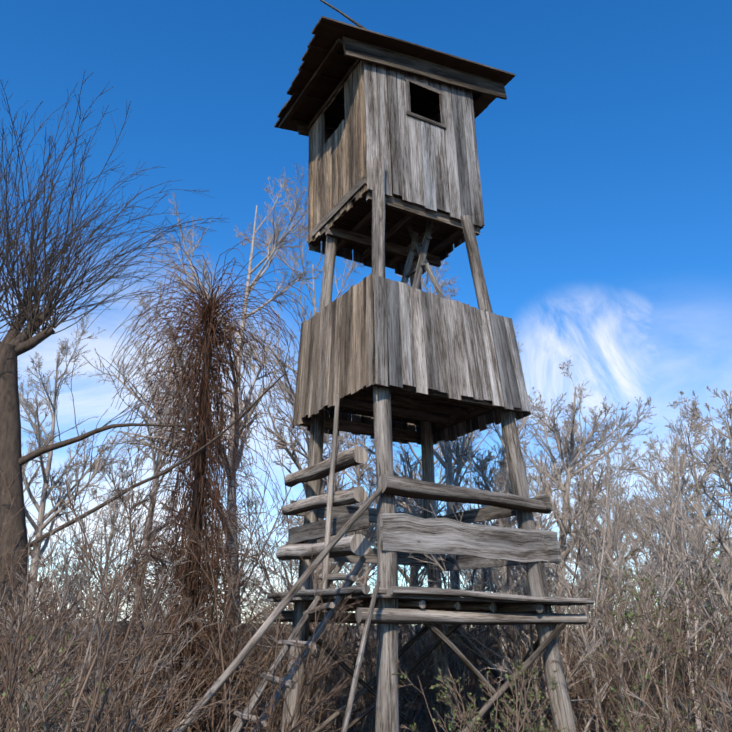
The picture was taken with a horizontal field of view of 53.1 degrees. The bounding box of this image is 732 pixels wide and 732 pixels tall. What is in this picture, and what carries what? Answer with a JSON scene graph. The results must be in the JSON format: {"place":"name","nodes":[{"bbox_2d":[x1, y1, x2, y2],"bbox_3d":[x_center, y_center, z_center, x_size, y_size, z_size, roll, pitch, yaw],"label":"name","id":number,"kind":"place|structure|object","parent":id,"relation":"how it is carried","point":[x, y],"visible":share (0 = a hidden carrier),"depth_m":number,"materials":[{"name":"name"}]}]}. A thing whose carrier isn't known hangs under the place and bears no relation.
{"place":"outdoors","nodes":[
{"label":"outdoors","id":0,"kind":"place"},
{"bbox_2d":[0,0,731,631],"label":"sky","id":1,"kind":"structure","parent":0,"point":[605,163],"materials":[{"name":"blue"}]},
{"bbox_2d":[23,620,731,731],"bbox_3d":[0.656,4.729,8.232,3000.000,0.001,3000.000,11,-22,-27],"label":"ground","id":2,"kind":"structure","parent":0,"point":[417,719],"depth_m":14.51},
{"bbox_2d":[0,72,287,710],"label":"pollard tree","id":3,"kind":"object","parent":2,"relation":"on","point":[15,342],"visible":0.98,"depth_m":9.38,"materials":[{"name":"brown plant"}]},
{"bbox_2d":[45,217,334,731],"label":"vine covered tree","id":4,"kind":"object","parent":2,"relation":"on","point":[207,323],"visible":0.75,"depth_m":12.15,"materials":[{"name":"brown plant"}]},
{"bbox_2d":[0,403,731,731],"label":"bare shrubs","id":5,"kind":"object","parent":2,"relation":"on","point":[50,688],"visible":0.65,"depth_m":8.72,"materials":[{"name":"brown plant"}]},
{"bbox_2d":[1,541,731,731],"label":"budding shrubs","id":6,"kind":"object","parent":2,"relation":"on","point":[640,720],"visible":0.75,"depth_m":5.80,"materials":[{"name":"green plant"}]},
{"bbox_2d":[3,540,731,731],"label":"dry brush","id":7,"kind":"object","parent":2,"relation":"on","point":[337,672],"visible":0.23,"depth_m":10.57,"materials":[{"name":"brown plant"}]},
{"bbox_2d":[18,162,731,723],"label":"bare trees","id":8,"kind":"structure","parent":2,"relation":"on","point":[568,450],"depth_m":17.39,"materials":[{"name":"grey plant"}]},
{"bbox_2d":[174,0,593,731],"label":"watchtower","id":9,"kind":"structure","parent":2,"relation":"on","point":[384,124],"depth_m":9.38,"materials":[{"name":"grey wood"}]}
]}

